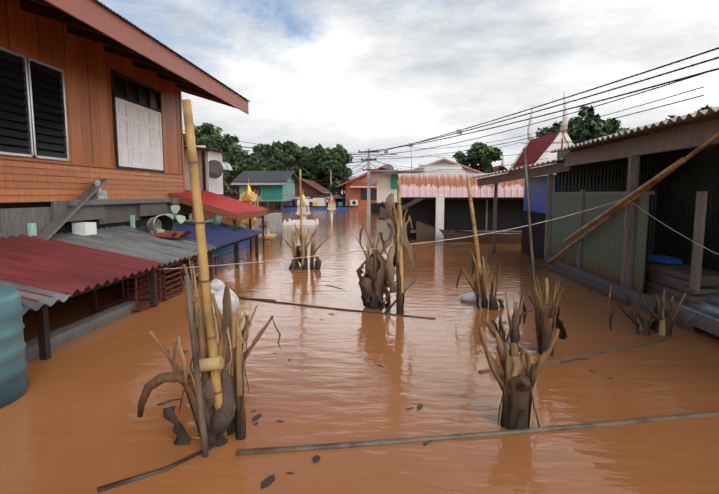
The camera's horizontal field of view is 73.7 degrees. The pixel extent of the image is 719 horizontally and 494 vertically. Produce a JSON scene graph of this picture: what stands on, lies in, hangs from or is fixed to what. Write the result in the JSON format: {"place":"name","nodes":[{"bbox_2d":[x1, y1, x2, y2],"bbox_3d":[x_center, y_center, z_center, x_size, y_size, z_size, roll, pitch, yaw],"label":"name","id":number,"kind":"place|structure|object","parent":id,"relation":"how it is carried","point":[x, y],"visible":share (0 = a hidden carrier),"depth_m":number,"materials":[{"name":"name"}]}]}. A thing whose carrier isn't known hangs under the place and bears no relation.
{"place":"outdoors","nodes":[
{"label":"outdoors","id":0,"kind":"place"},
{"bbox_2d":[0,202,718,493],"bbox_3d":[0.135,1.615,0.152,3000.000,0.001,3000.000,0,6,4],"label":"flood water","id":1,"kind":"structure","parent":0,"point":[71,422],"depth_m":3.95,"materials":[{"name":"brown liquid"}]},
{"bbox_2d":[0,286,28,408],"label":"water tank","id":2,"kind":"object","parent":1,"relation":"on","point":[14,382],"visible":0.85,"depth_m":3.74,"materials":[{"name":"blue plastic"}]},
{"bbox_2d":[0,0,250,241],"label":"stilt house","id":3,"kind":"structure","parent":1,"relation":"on","point":[90,91],"depth_m":7.93,"materials":[{"name":"orange wood"}]},
{"bbox_2d":[0,214,263,361],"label":"lean to roof","id":4,"kind":"object","parent":1,"relation":"on","point":[63,264],"visible":0.85,"depth_m":6.13,"materials":[{"name":"red metal"}]},
{"bbox_2d":[72,180,107,235],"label":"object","id":5,"kind":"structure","parent":4,"relation":"on","point":[84,228],"depth_m":7.85,"materials":[{"name":"stone"}]},
{"bbox_2d":[147,214,173,231],"bbox_3d":[-3.842,-0.432,9.201,0.437,0.395,0.394,6,9,43],"label":"paint bucket","id":6,"kind":"object","parent":4,"relation":"on","point":[164,222],"visible":0.69,"depth_m":9.24,"materials":[{"name":"grey metal"}]},
{"bbox_2d":[151,228,190,237],"bbox_3d":[-3.631,-0.265,9.072,0.796,0.179,0.460,3,7,25],"label":"ridge tile pile","id":7,"kind":"object","parent":4,"relation":"on","point":[167,234],"visible":0.9,"depth_m":8.97,"materials":[{"name":"red ceramic"}]},
{"bbox_2d":[164,205,221,225],"bbox_3d":[-3.735,-0.713,10.853,1.196,0.485,0.492,0,6,-3],"label":"old fan","id":8,"kind":"object","parent":4,"relation":"on","point":[180,219],"visible":0.77,"depth_m":10.80},
{"bbox_2d":[94,247,216,311],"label":"crates","id":9,"kind":"object","parent":1,"relation":"in","point":[161,272],"visible":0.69,"depth_m":7.26,"materials":[{"name":"metal"}]},
{"bbox_2d":[137,249,280,446],"bbox_3d":[-1.006,0.767,3.166,0.940,1.583,0.359,0,6,4],"label":"banana clump","id":10,"kind":"object","parent":1,"relation":"in","point":[229,415],"visible":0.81,"depth_m":3.12,"materials":[{"name":"plant"}]},
{"bbox_2d":[183,122,247,205],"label":"tree","id":11,"kind":"object","parent":1,"relation":"on","point":[205,129],"visible":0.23,"depth_m":61.51,"materials":[{"name":"green plant"}]},
{"bbox_2d":[168,145,281,260],"bbox_3d":[-5.619,-1.536,14.558,5.870,3.525,6.650,0,6,4],"label":"stall","id":12,"kind":"object","parent":1,"relation":"on","point":[212,165],"visible":0.44,"depth_m":15.05,"materials":[{"name":"white paint"}]},
{"bbox_2d":[220,169,236,209],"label":"shrub","id":13,"kind":"object","parent":1,"relation":"in","point":[228,192],"visible":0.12,"depth_m":40.48,"materials":[{"name":"green plant"}]},
{"bbox_2d":[229,144,250,157],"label":"tree","id":14,"kind":"object","parent":1,"relation":"on","point":[243,152],"visible":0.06,"depth_m":88.21,"materials":[{"name":"green plant"}]},
{"bbox_2d":[234,155,264,187],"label":"tree","id":15,"kind":"object","parent":1,"relation":"on","point":[257,166],"visible":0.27,"depth_m":64.96,"materials":[{"name":"green plant"}]},
{"bbox_2d":[238,178,276,245],"bbox_3d":[-3.221,-0.978,15.148,1.150,2.436,0.620,0,6,4],"label":"golden shrine","id":16,"kind":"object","parent":1,"relation":"on","point":[249,196],"visible":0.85,"depth_m":15.02,"materials":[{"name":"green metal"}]},
{"bbox_2d":[247,143,290,203],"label":"tree","id":17,"kind":"object","parent":1,"relation":"on","point":[271,158],"visible":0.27,"depth_m":74.17,"materials":[{"name":"green plant"}]},
{"bbox_2d":[253,140,323,176],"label":"tree","id":18,"kind":"object","parent":1,"relation":"on","point":[288,145],"visible":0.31,"depth_m":83.16,"materials":[{"name":"green plant"}]},
{"bbox_2d":[280,223,332,269],"bbox_3d":[-1.142,0.233,10.424,1.165,1.496,0.430,0,6,4],"label":"banana clump","id":19,"kind":"object","parent":1,"relation":"in","point":[296,251],"visible":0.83,"depth_m":10.34,"materials":[{"name":"plant"}]},
{"bbox_2d":[283,194,335,224],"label":"white spirit houses","id":20,"kind":"structure","parent":1,"relation":"on","point":[331,208],"depth_m":25.34,"materials":[{"name":"white concrete"}]},
{"bbox_2d":[298,144,353,198],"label":"tree","id":21,"kind":"object","parent":1,"relation":"on","point":[310,172],"visible":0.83,"depth_m":77.68,"materials":[{"name":"green plant"}]},
{"bbox_2d":[329,177,349,204],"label":"tree","id":22,"kind":"object","parent":1,"relation":"in","point":[335,186],"visible":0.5,"depth_m":54.76,"materials":[{"name":"green plant"}]},
{"bbox_2d":[203,279,488,314],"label":"floating sacks","id":23,"kind":"object","parent":1,"relation":"on","point":[217,286],"visible":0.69,"depth_m":6.54,"materials":[{"name":"white plastic"}]},
{"bbox_2d":[157,246,612,488],"bbox_3d":[0.199,0.657,8.735,5.221,0.034,12.334,0,6,4],"label":"floating debris","id":24,"kind":"object","parent":1,"relation":"on","point":[267,481],"visible":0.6,"depth_m":3.59,"materials":[{"name":"brown plant"}]},
{"bbox_2d":[354,193,416,313],"bbox_3d":[0.328,0.201,6.641,0.454,1.879,0.976,-5,8,-39],"label":"banana clump","id":25,"kind":"object","parent":1,"relation":"in","point":[375,280],"visible":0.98,"depth_m":6.48,"materials":[{"name":"plant"}]},
{"bbox_2d":[203,92,573,212],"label":"village","id":26,"kind":"structure","parent":1,"relation":"on","point":[272,185],"depth_m":46.34,"materials":[{"name":"white tile"}]},
{"bbox_2d":[226,140,587,202],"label":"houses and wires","id":27,"kind":"structure","parent":1,"relation":"on","point":[334,193],"depth_m":39.00,"materials":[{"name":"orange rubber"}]},
{"bbox_2d":[184,74,703,182],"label":"power lines","id":28,"kind":"object","parent":27,"relation":"on","point":[386,151],"visible":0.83,"depth_m":21.39,"materials":[{"name":"black metal"}]},
{"bbox_2d":[97,99,718,492],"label":"bamboo poles","id":29,"kind":"object","parent":1,"relation":"on","point":[204,281],"visible":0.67,"depth_m":3.13,"materials":[{"name":"beige wood"}]},
{"bbox_2d":[183,47,718,214],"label":"utility poles and wires","id":30,"kind":"object","parent":1,"relation":"in","point":[370,180],"visible":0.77,"depth_m":20.96,"materials":[{"name":"concrete"}]},
{"bbox_2d":[380,207,521,243],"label":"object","id":31,"kind":"object","parent":1,"relation":"on","point":[425,232],"visible":0.17,"depth_m":16.07,"materials":[{"name":"brown concrete"}]},
{"bbox_2d":[378,173,555,241],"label":"pavilion","id":32,"kind":"structure","parent":1,"relation":"on","point":[438,201],"depth_m":16.51,"materials":[{"name":"white paint"}]},
{"bbox_2d":[452,141,502,172],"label":"tree","id":33,"kind":"object","parent":1,"relation":"on","point":[483,160],"visible":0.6,"depth_m":47.99,"materials":[{"name":"green plant"}]},
{"bbox_2d":[456,251,506,309],"bbox_3d":[1.748,0.693,6.841,0.729,1.270,0.329,1,6,11],"label":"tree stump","id":34,"kind":"object","parent":1,"relation":"in","point":[493,303],"visible":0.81,"depth_m":6.79,"materials":[{"name":"plant"}]},
{"bbox_2d":[478,326,559,429],"bbox_3d":[1.101,1.028,3.372,0.400,0.960,0.426,-6,9,-42],"label":"banana stump","id":35,"kind":"object","parent":1,"relation":"on","point":[516,379],"visible":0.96,"depth_m":3.32,"materials":[{"name":"plant"}]},
{"bbox_2d":[482,277,567,355],"bbox_3d":[1.710,1.032,4.869,0.874,1.457,0.437,0,6,4],"label":"banana clump","id":36,"kind":"object","parent":1,"relation":"in","point":[549,319],"visible":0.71,"depth_m":4.86,"materials":[{"name":"plant"}]},
{"bbox_2d":[536,105,621,144],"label":"tree","id":37,"kind":"object","parent":1,"relation":"on","point":[598,130],"visible":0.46,"depth_m":60.58,"materials":[{"name":"green plant"}]},
{"bbox_2d":[471,106,718,336],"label":"tin shed","id":38,"kind":"structure","parent":1,"relation":"on","point":[645,255],"depth_m":8.71,"materials":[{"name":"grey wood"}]},
{"bbox_2d":[609,118,641,131],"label":"tree","id":39,"kind":"object","parent":1,"relation":"on","point":[623,129],"depth_m":65.13,"materials":[{"name":"green plant"}]},
{"bbox_2d":[609,289,686,335],"bbox_3d":[3.379,1.042,5.653,0.863,1.101,0.488,2,7,18],"label":"banana clump","id":40,"kind":"object","parent":1,"relation":"in","point":[663,320],"visible":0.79,"depth_m":5.55,"materials":[{"name":"plant"}]},
{"bbox_2d":[665,105,711,119],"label":"tree","id":41,"kind":"object","parent":1,"relation":"on","point":[702,108],"depth_m":54.95,"materials":[{"name":"green plant"}]},
{"bbox_2d":[98,0,718,176],"label":"sky","id":42,"kind":"structure","parent":0,"point":[355,75],"materials":[{"name":"white"}]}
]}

